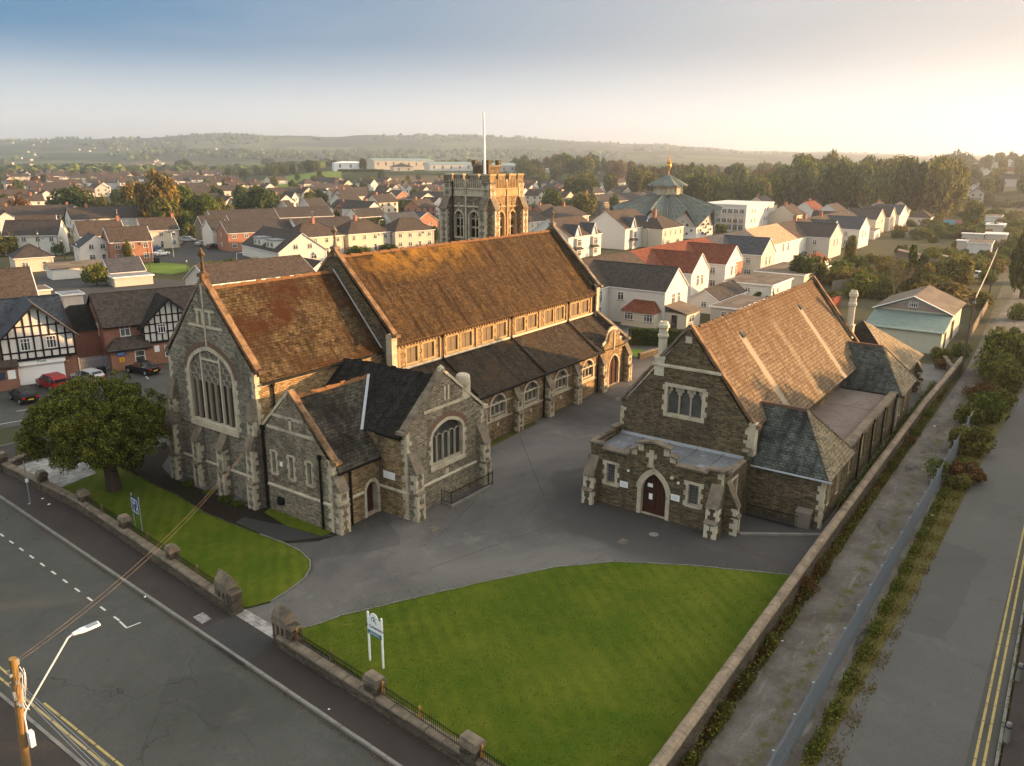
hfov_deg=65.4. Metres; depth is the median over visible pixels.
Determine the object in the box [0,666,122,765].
yellow lines
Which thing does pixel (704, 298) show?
outbuilding
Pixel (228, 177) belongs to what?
garden tree
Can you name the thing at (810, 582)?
weed clump
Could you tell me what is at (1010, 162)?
house
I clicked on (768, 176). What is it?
woodland tree
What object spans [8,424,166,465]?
corner wall
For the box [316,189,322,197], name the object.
garden tree
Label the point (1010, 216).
slope shrub
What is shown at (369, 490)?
door
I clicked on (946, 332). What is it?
door
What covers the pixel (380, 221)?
hedge
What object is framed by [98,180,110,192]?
house
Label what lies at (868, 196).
woodland tree
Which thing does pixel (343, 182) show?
house
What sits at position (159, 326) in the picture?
window
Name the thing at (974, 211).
tree
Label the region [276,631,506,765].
front wall
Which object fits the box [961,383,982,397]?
verge scrub
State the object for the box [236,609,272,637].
entrance slabs
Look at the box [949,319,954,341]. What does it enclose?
door
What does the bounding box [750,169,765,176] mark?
woodland tree
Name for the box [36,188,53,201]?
house
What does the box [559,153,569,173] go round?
woodland tree
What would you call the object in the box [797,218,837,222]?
house
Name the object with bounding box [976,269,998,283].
garden bush
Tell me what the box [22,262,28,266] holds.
window
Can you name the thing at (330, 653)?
railing finial
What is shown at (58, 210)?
house
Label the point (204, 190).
house
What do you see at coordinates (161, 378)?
parking apron
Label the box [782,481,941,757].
fence foot weeds
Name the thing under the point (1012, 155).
woodland tree
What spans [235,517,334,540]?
church path
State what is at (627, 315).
window
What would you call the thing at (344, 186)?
house
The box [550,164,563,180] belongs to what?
woodland tree
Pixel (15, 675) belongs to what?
telegraph pole
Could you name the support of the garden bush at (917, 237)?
on the ground at (884, 244)
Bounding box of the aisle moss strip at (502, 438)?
[490,421,536,446]
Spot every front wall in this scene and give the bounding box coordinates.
[1,462,225,611]
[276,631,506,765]
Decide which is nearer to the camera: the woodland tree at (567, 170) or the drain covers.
the drain covers
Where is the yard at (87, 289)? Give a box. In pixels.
[36,271,185,302]
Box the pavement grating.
[193,612,210,623]
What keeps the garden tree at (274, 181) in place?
on the ground at (884, 244)
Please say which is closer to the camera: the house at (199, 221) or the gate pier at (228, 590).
the gate pier at (228, 590)
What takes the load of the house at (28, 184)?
on the ground at (884, 244)
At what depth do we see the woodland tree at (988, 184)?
495.27 m
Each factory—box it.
[366,158,434,169]
[390,163,412,170]
[424,162,472,170]
[491,163,516,171]
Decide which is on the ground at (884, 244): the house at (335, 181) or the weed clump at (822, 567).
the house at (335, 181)
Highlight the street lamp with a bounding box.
[24,621,100,742]
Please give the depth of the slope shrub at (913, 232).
269.12 m
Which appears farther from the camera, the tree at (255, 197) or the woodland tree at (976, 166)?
the woodland tree at (976, 166)
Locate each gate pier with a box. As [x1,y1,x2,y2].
[214,568,242,615]
[271,601,302,642]
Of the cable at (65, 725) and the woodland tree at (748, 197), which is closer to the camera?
the cable at (65, 725)
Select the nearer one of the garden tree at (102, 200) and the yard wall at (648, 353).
the yard wall at (648, 353)
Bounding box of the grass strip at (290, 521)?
[264,508,332,535]
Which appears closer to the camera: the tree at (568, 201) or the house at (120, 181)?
the tree at (568, 201)
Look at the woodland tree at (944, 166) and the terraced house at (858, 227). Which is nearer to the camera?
the terraced house at (858, 227)
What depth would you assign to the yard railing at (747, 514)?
57.11 m
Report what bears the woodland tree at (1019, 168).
on the hills
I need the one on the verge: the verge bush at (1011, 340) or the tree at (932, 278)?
the verge bush at (1011, 340)
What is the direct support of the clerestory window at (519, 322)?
in the church at (408, 383)
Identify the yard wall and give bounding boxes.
[637,347,657,358]
[943,356,952,371]
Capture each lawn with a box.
[62,461,309,608]
[302,562,789,765]
[630,348,645,357]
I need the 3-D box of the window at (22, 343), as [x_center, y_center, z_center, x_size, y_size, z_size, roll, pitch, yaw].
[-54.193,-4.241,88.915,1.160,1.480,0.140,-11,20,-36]
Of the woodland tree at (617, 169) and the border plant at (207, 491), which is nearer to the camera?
the border plant at (207, 491)
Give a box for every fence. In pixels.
[767,412,972,765]
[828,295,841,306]
[831,278,852,289]
[928,258,939,263]
[969,299,988,339]
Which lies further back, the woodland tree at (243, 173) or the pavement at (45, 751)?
the woodland tree at (243, 173)
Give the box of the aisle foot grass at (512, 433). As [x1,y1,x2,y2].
[490,422,536,444]
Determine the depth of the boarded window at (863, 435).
66.34 m
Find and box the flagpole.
[483,112,485,173]
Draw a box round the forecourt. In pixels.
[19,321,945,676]
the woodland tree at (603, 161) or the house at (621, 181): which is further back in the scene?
the woodland tree at (603, 161)
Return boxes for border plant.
[182,479,194,486]
[203,489,217,495]
[217,495,232,502]
[230,500,246,507]
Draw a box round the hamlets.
[11,135,684,172]
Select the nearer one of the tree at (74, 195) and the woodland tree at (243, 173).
the tree at (74, 195)
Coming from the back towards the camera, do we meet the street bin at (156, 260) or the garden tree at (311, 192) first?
the garden tree at (311, 192)
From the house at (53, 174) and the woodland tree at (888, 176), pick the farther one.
the house at (53, 174)
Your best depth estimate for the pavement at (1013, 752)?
36.47 m
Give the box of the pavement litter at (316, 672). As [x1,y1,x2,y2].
[96,523,459,765]
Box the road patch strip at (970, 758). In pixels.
[965,535,1023,765]
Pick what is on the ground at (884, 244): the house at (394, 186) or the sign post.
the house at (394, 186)
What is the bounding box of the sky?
[0,0,1023,155]
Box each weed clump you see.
[718,700,733,716]
[764,631,779,648]
[800,575,820,597]
[814,560,829,575]
[887,459,898,470]
[904,434,916,445]
[910,426,921,436]
[922,409,932,419]
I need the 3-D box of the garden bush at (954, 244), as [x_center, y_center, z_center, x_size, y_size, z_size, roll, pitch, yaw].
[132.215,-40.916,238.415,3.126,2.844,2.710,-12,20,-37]
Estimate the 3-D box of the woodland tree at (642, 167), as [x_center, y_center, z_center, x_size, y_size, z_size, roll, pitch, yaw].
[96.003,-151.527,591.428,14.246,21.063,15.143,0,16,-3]
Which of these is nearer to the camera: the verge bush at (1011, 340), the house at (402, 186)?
the verge bush at (1011, 340)
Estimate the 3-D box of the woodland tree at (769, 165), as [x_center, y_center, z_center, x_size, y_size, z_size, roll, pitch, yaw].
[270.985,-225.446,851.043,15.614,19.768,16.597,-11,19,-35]
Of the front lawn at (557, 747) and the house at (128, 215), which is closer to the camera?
the front lawn at (557, 747)
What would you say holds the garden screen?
on the ground at (884, 244)
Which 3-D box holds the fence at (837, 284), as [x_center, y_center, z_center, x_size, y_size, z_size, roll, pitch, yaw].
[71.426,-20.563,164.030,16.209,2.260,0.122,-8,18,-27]
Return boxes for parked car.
[8,386,38,404]
[35,372,67,388]
[70,368,105,381]
[124,360,160,375]
[152,245,161,250]
[153,250,169,255]
[180,236,195,241]
[194,240,202,245]
[206,243,217,248]
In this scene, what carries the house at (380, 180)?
on the ground at (884, 244)
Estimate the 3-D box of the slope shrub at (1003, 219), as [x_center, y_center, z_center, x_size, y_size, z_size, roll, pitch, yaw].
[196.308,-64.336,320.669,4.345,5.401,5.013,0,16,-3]
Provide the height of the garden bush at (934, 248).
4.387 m
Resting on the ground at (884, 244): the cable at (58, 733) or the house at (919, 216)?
the house at (919, 216)
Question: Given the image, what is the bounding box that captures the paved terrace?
[18,458,95,486]
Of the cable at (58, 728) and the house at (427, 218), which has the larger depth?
the house at (427, 218)
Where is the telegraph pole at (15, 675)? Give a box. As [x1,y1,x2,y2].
[7,656,35,765]
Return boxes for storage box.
[794,506,813,529]
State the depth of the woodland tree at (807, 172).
443.39 m
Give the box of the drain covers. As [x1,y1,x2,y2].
[426,433,628,543]
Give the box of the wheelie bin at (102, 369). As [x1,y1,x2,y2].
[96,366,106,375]
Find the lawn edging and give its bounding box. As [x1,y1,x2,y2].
[260,534,790,627]
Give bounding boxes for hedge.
[338,168,380,171]
[352,217,385,225]
[628,327,690,346]
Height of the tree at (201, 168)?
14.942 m
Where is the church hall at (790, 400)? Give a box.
[581,276,924,539]
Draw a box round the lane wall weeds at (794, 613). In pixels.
[676,378,953,765]
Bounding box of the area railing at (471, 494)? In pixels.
[441,470,492,506]
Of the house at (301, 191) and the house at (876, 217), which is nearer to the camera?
the house at (876, 217)
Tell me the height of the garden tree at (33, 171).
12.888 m
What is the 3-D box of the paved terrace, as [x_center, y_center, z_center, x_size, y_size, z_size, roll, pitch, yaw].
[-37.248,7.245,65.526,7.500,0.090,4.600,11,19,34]
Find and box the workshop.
[866,285,965,353]
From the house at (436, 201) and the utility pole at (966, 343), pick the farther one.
the house at (436, 201)
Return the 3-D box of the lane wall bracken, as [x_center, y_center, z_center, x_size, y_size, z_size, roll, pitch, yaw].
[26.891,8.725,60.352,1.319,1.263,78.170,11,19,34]
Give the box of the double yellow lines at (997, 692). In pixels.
[972,526,1023,765]
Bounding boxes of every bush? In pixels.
[119,432,144,472]
[823,276,831,283]
[827,290,839,297]
[828,270,844,281]
[829,259,855,269]
[829,266,852,271]
[831,271,853,280]
[838,270,868,279]
[841,255,867,266]
[842,277,878,297]
[842,288,860,297]
[846,271,878,283]
[859,283,882,296]
[860,266,877,272]
[865,272,884,284]
[873,256,896,266]
[875,262,890,272]
[879,275,895,283]
[881,271,896,276]
[885,263,905,276]
[890,224,908,232]
[891,229,905,237]
[894,245,908,254]
[897,258,908,268]
[913,235,921,239]
[915,263,935,274]
[919,228,933,237]
[919,252,930,264]
[922,245,941,252]
[924,250,942,258]
[927,223,945,230]
[927,237,938,242]
[929,261,941,271]
[929,346,953,359]
[933,357,953,369]
[934,229,950,238]
[935,275,951,282]
[940,247,959,256]
[946,424,996,456]
[946,459,976,474]
[948,232,957,238]
[950,241,956,247]
[951,274,976,285]
[952,341,972,356]
[955,210,962,216]
[968,390,1011,423]
[971,254,988,258]
[974,258,986,270]
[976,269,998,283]
[977,250,989,254]
[977,257,993,263]
[979,326,1023,367]
[984,262,1005,272]
[984,357,1023,392]
[985,251,997,258]
[986,267,999,275]
[986,385,1018,409]
[991,253,1005,258]
[992,257,1005,263]
[998,246,1015,257]
[999,238,1016,248]
[1007,233,1019,240]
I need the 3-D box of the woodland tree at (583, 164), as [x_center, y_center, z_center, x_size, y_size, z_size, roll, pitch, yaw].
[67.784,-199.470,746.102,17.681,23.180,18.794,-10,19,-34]
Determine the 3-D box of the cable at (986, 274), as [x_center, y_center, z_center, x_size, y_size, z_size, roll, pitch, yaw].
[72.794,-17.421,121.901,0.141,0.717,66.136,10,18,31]
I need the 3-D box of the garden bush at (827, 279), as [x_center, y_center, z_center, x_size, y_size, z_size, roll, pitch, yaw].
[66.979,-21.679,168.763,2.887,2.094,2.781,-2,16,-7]
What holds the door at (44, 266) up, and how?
in the house at (34, 258)
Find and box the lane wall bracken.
[677,386,945,765]
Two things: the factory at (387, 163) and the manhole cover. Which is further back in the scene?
the factory at (387, 163)
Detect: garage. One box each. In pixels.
[36,284,52,294]
[44,259,101,279]
[55,290,84,308]
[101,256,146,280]
[107,272,154,286]
[961,232,984,239]
[984,214,1003,220]
[984,232,1008,241]
[985,222,1006,231]
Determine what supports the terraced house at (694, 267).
on the ground at (884, 244)
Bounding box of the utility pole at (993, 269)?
[989,243,998,292]
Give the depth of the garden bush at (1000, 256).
204.76 m
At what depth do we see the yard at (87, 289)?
160.09 m
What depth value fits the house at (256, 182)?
602.03 m
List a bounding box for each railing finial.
[329,649,332,662]
[480,744,484,758]
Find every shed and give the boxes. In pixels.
[868,228,881,239]
[896,249,920,260]
[956,239,967,249]
[967,239,994,253]
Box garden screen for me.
[943,220,954,224]
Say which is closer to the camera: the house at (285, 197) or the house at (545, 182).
the house at (285, 197)
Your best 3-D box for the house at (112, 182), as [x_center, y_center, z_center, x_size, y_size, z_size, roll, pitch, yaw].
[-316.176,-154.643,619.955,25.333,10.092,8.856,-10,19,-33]
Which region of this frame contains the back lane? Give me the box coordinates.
[697,272,1023,765]
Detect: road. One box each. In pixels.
[0,385,392,765]
[155,251,248,263]
[817,382,1023,765]
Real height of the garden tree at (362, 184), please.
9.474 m
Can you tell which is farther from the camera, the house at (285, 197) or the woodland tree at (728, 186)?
the woodland tree at (728, 186)
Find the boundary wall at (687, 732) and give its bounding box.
[649,356,962,765]
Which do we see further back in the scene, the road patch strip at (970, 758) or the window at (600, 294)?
the window at (600, 294)
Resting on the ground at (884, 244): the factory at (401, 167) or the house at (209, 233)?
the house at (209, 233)
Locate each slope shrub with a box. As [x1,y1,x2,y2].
[908,228,926,238]
[910,221,916,226]
[926,219,937,227]
[935,213,944,219]
[949,225,963,231]
[964,226,985,238]
[990,208,1005,214]
[995,216,1005,222]
[1001,201,1013,207]
[1006,211,1017,220]
[1008,229,1022,233]
[1009,218,1022,228]
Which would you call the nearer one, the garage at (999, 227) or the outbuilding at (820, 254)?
the outbuilding at (820, 254)
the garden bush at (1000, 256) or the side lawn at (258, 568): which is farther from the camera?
the garden bush at (1000, 256)
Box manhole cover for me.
[649,532,658,536]
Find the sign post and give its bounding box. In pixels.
[23,461,30,502]
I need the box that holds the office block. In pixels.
[709,200,774,231]
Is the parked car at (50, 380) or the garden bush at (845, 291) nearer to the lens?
the parked car at (50, 380)
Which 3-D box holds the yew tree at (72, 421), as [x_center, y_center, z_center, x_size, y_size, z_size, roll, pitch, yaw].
[-31.616,3.982,60.782,10.946,9.492,10.935,-8,18,-28]
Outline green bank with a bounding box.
[260,171,341,186]
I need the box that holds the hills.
[0,134,1023,202]
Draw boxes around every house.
[0,189,34,200]
[0,197,13,205]
[0,203,68,219]
[0,209,13,234]
[0,266,38,298]
[0,294,79,391]
[1,175,14,183]
[1,219,69,255]
[3,179,19,188]
[7,243,54,271]
[10,172,29,180]
[14,214,56,219]
[17,192,44,204]
[23,179,40,188]
[26,181,75,188]
[29,183,82,195]
[35,172,62,179]
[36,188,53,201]
[46,176,58,181]
[52,178,82,185]
[53,170,79,173]
[61,173,68,178]
[63,204,148,234]
[65,285,204,370]
[68,173,90,183]
[71,211,122,242]
[71,232,108,260]
[79,186,94,195]
[85,172,107,177]
[86,177,116,188]
[89,182,109,196]
[95,173,126,177]
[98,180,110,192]
[101,225,153,261]
[106,175,133,180]
[116,176,132,185]
[127,175,147,181]
[134,207,179,248]
[161,170,180,174]
[172,174,194,177]
[172,177,190,182]
[178,171,196,174]
[179,181,217,187]
[183,254,315,285]
[189,174,221,182]
[189,187,218,192]
[189,193,218,198]
[194,214,228,241]
[198,184,239,195]
[200,219,224,245]
[202,170,223,173]
[202,171,216,174]
[205,208,279,220]
[207,177,241,184]
[215,218,292,251]
[217,194,232,207]
[221,175,237,177]
[228,180,250,186]
[240,226,327,261]
[248,179,261,186]
[259,181,274,188]
[263,177,287,183]
[266,186,298,193]
[273,206,334,217]
[275,192,295,205]
[277,200,294,206]
[283,192,298,206]
[289,211,343,254]
[289,216,351,227]
[297,179,317,186]
[297,185,315,201]
[297,197,326,206]
[299,185,326,192]
[303,257,322,271]
[311,182,340,190]
[314,176,341,183]
[326,187,348,201]
[327,179,340,182]
[329,193,360,204]
[329,198,382,215]
[332,187,367,199]
[332,199,345,215]
[334,185,351,187]
[336,209,390,252]
[338,179,352,184]
[343,207,384,218]
[352,187,370,192]
[355,178,364,186]
[363,193,381,200]
[364,179,377,190]
[367,192,398,212]
[374,185,392,192]
[377,177,391,185]
[379,180,397,185]
[381,211,422,223]
[383,217,435,248]
[384,183,400,189]
[389,179,401,185]
[389,190,408,199]
[399,184,413,190]
[403,210,438,227]
[404,183,436,194]
[404,197,436,217]
[406,192,432,199]
[412,180,425,184]
[413,179,431,183]
[414,184,428,192]
[421,191,443,198]
[422,197,441,214]
[428,187,442,191]
[432,179,443,185]
[524,181,538,188]
[524,183,535,188]
[524,187,544,204]
[528,205,547,231]
[530,215,601,257]
[532,202,552,212]
[540,201,590,220]
[541,179,551,186]
[541,183,563,188]
[556,189,573,201]
[582,251,702,328]
[589,192,644,214]
[590,208,648,249]
[593,187,604,194]
[601,178,625,185]
[605,188,622,193]
[614,186,630,192]
[630,244,710,303]
[641,208,683,246]
[642,189,652,194]
[668,237,743,286]
[706,229,776,274]
[746,223,797,263]
[751,193,777,210]
[768,201,804,224]
[778,212,842,258]
[797,198,821,217]
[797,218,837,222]
[809,207,869,248]
[810,210,848,216]
[817,203,845,210]
[840,209,856,215]
[848,207,885,232]
[861,205,896,231]
[871,199,883,205]
[873,204,907,225]
[896,202,910,219]
[909,209,933,224]
[967,182,978,195]
[969,187,983,202]
[971,177,978,184]
[981,167,991,177]
[991,160,998,170]
[998,166,1013,173]
[1000,173,1020,186]
[1008,158,1014,166]
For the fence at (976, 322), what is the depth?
126.26 m
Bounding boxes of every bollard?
[1003,721,1012,742]
[1015,662,1023,681]
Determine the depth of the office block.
290.51 m
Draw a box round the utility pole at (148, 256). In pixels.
[145,241,150,272]
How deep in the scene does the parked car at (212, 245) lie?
223.72 m
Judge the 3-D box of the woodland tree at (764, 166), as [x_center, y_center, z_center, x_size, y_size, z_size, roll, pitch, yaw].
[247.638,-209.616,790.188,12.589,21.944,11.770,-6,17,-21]
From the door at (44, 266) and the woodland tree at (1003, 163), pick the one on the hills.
the woodland tree at (1003, 163)
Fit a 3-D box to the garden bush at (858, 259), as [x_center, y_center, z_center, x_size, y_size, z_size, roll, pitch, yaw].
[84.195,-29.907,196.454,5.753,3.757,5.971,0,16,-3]
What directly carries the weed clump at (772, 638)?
on the back lane
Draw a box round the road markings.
[0,376,150,627]
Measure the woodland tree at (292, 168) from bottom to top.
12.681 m
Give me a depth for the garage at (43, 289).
138.39 m
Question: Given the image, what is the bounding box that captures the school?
[332,161,366,170]
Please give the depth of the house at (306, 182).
623.46 m
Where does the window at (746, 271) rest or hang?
in the terraced house at (757, 253)
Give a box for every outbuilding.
[688,280,747,313]
[708,294,767,320]
[723,274,793,296]
[754,262,830,287]
[804,252,830,264]
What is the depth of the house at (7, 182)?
584.15 m
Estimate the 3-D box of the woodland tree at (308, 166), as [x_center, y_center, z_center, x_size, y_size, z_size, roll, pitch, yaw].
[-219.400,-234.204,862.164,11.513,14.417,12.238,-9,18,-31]
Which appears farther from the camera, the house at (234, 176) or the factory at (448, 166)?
the factory at (448, 166)
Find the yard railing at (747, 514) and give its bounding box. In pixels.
[745,503,797,527]
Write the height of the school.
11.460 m
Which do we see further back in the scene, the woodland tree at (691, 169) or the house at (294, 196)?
the woodland tree at (691, 169)
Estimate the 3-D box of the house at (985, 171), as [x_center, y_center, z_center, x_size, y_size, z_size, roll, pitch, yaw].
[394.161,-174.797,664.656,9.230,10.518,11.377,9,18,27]
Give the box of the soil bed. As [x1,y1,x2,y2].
[116,445,336,542]
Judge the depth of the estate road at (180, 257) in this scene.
204.98 m
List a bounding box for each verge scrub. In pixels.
[923,454,949,480]
[942,473,972,490]
[947,460,987,486]
[953,402,990,426]
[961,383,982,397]
[970,379,995,400]
[971,347,1023,378]
[979,355,1021,379]
[991,374,1015,390]
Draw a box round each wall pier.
[0,451,7,472]
[35,469,48,491]
[76,488,90,502]
[117,513,132,529]
[164,543,180,560]
[362,669,386,697]
[458,729,485,765]
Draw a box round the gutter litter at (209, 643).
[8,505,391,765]
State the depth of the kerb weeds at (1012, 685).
39.51 m
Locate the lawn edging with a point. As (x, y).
(296, 584)
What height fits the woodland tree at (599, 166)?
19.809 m
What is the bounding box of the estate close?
[175,241,236,263]
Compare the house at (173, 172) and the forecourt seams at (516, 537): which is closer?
the forecourt seams at (516, 537)
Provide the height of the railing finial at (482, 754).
0.780 m
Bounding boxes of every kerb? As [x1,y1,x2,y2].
[0,414,401,765]
[0,692,87,765]
[739,532,820,535]
[994,600,1023,765]
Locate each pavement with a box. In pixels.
[0,415,458,765]
[0,697,80,765]
[1000,632,1023,765]
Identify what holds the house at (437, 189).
on the ground at (884, 244)
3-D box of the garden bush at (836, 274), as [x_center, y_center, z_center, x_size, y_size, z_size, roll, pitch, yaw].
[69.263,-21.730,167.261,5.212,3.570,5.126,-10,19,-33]
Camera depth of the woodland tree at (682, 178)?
433.63 m
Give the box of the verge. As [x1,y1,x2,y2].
[801,371,1021,765]
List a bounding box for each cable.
[19,430,259,657]
[20,684,109,765]
[21,431,259,659]
[21,688,100,763]
[21,691,96,765]
[24,698,90,765]
[976,248,997,296]
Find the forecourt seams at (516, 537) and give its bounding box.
[429,436,582,568]
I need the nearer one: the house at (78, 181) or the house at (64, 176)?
the house at (78, 181)
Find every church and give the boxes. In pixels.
[163,160,632,535]
[612,154,721,238]
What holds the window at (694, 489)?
in the church hall at (790, 400)
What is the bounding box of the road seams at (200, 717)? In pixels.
[140,702,256,765]
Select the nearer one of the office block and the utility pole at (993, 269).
the utility pole at (993, 269)
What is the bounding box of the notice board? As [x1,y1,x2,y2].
[130,492,142,530]
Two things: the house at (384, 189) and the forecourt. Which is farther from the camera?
the house at (384, 189)
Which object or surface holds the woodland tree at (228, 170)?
on the ground at (884, 244)
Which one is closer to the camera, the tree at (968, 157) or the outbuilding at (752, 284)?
the outbuilding at (752, 284)
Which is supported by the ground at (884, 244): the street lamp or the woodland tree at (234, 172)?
the woodland tree at (234, 172)
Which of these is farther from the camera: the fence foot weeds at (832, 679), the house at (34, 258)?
the house at (34, 258)
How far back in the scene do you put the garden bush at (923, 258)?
199.96 m
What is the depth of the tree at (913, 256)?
149.14 m
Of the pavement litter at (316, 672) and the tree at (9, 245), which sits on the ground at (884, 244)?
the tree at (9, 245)
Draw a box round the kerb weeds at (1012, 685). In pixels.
[996,610,1023,765]
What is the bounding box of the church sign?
[366,611,384,668]
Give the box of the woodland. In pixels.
[0,132,993,176]
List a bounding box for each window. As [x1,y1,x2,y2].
[19,338,32,351]
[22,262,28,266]
[45,335,57,348]
[88,244,94,249]
[89,254,95,259]
[115,244,120,249]
[120,327,130,337]
[134,350,145,361]
[157,323,166,333]
[191,351,235,430]
[293,244,297,249]
[307,243,312,248]
[311,254,316,258]
[407,346,416,362]
[423,341,432,357]
[433,419,460,465]
[447,335,456,351]
[461,331,470,347]
[483,326,491,340]
[491,395,503,417]
[497,322,504,336]
[516,317,523,331]
[525,382,536,403]
[528,314,535,327]
[545,310,551,322]
[555,371,565,390]
[556,307,562,319]
[571,303,577,315]
[577,239,581,246]
[581,300,587,312]
[583,360,591,378]
[599,290,601,302]
[608,464,614,481]
[617,291,623,300]
[624,312,632,320]
[643,314,652,322]
[668,386,702,417]
[677,291,680,300]
[688,314,694,323]
[689,485,698,504]
[696,275,699,286]
[701,301,706,307]
[708,280,714,286]
[709,267,714,273]
[744,269,750,273]
[745,257,750,263]
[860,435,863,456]
[908,301,918,307]
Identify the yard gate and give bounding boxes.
[78,355,110,369]
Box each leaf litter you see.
[359,388,610,525]
[596,502,803,570]
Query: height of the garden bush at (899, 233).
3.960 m
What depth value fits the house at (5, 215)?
248.38 m
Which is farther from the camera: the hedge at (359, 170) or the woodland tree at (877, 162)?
the hedge at (359, 170)
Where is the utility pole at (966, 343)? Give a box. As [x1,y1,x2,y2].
[959,296,975,375]
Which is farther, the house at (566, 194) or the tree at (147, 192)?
the house at (566, 194)
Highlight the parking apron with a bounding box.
[0,362,169,410]
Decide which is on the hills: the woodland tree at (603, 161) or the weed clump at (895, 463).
the woodland tree at (603, 161)
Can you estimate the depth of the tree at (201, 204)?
277.91 m
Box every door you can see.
[42,261,46,270]
[367,482,372,511]
[609,356,616,384]
[642,474,665,516]
[671,315,676,328]
[942,332,946,348]
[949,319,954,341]
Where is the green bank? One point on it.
(337, 174)
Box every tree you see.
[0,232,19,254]
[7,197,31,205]
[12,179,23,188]
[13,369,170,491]
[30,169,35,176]
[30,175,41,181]
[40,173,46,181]
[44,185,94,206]
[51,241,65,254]
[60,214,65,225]
[65,226,70,238]
[80,262,108,284]
[90,193,109,206]
[103,200,130,205]
[109,189,118,201]
[111,189,121,201]
[119,180,141,203]
[121,238,132,256]
[124,198,135,204]
[132,168,179,217]
[146,196,182,223]
[174,159,191,165]
[175,183,196,217]
[177,208,194,234]
[181,222,195,238]
[185,193,218,220]
[192,166,206,170]
[199,178,210,182]
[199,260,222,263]
[208,186,224,194]
[216,196,233,209]
[221,176,231,182]
[224,167,231,174]
[231,184,245,196]
[232,169,238,177]
[232,185,280,208]
[238,168,248,179]
[253,165,258,175]
[261,157,275,164]
[267,163,277,176]
[269,176,278,185]
[281,165,288,174]
[289,164,295,173]
[294,173,300,179]
[298,161,304,170]
[304,159,313,171]
[304,189,316,197]
[313,161,319,169]
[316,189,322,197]
[317,169,321,176]
[318,193,328,202]
[333,210,339,216]
[345,245,371,253]
[359,158,367,168]
[359,181,368,189]
[377,172,382,178]
[378,243,398,250]
[397,198,406,211]
[409,186,419,195]
[430,225,438,242]
[517,160,529,177]
[520,154,528,160]
[525,164,537,179]
[531,172,548,183]
[541,156,551,167]
[541,187,563,205]
[549,155,561,172]
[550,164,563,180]
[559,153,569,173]
[562,173,575,190]
[563,198,572,204]
[565,159,574,173]
[568,179,592,193]
[569,158,577,173]
[571,191,597,216]
[574,157,594,174]
[579,169,595,186]
[592,176,599,187]
[593,158,598,173]
[594,156,601,171]
[600,157,606,173]
[602,173,617,184]
[604,172,618,192]
[605,163,612,173]
[606,159,614,164]
[608,193,619,210]
[609,163,624,178]
[613,159,627,175]
[625,165,634,186]
[627,160,635,171]
[629,166,645,191]
[634,164,649,174]
[641,172,657,195]
[650,166,665,173]
[656,171,664,177]
[666,163,680,175]
[675,173,695,195]
[681,162,700,176]
[682,173,712,201]
[695,164,706,176]
[706,164,715,177]
[706,174,722,201]
[711,190,737,201]
[714,164,720,173]
[714,223,726,232]
[715,172,729,181]
[715,177,735,197]
[722,175,745,198]
[723,163,735,175]
[729,163,750,189]
[738,192,763,200]
[745,174,770,195]
[747,172,757,191]
[749,177,771,198]
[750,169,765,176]
[750,183,766,196]
[753,291,774,296]
[756,160,767,170]
[760,162,772,169]
[763,171,776,179]
[765,168,774,174]
[769,175,782,203]
[772,161,782,169]
[774,166,786,173]
[776,173,823,207]
[781,153,826,185]
[789,251,829,281]
[790,156,818,180]
[791,162,817,189]
[804,154,827,168]
[818,160,861,208]
[820,148,850,167]
[842,198,859,207]
[843,234,856,261]
[851,160,880,205]
[856,180,887,207]
[858,154,884,166]
[858,252,879,265]
[861,254,927,294]
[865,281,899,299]
[880,153,905,167]
[883,156,917,172]
[884,171,900,203]
[891,154,929,211]
[897,244,927,291]
[904,274,946,291]
[908,281,975,302]
[917,159,951,213]
[919,156,970,217]
[920,218,931,225]
[928,155,956,207]
[929,154,967,178]
[938,251,976,282]
[943,148,975,161]
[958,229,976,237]
[961,198,986,225]
[965,176,973,187]
[968,169,983,180]
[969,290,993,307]
[971,164,979,170]
[979,176,994,190]
[981,154,993,169]
[982,189,994,204]
[983,171,1005,193]
[994,151,1005,160]
[994,167,1007,173]
[995,154,1004,161]
[998,159,1007,166]
[1006,151,1018,160]
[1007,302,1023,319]
[1008,231,1023,299]
[1012,155,1023,167]
[1014,162,1023,173]
[1016,172,1023,193]
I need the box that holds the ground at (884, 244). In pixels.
[0,198,1023,765]
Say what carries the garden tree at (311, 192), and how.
on the ground at (884, 244)
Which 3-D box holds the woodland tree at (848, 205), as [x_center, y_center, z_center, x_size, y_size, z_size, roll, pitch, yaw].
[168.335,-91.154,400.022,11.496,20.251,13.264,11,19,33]
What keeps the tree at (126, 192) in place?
on the ground at (884, 244)
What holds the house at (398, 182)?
on the ground at (884, 244)
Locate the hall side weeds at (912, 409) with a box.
[835,379,937,512]
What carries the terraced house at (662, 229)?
on the ground at (884, 244)
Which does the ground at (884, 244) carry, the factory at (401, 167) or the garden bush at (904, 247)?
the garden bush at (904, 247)
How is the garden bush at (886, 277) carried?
on the ground at (884, 244)
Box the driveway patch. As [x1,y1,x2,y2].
[196,616,273,664]
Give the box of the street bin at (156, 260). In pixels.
[153,257,159,262]

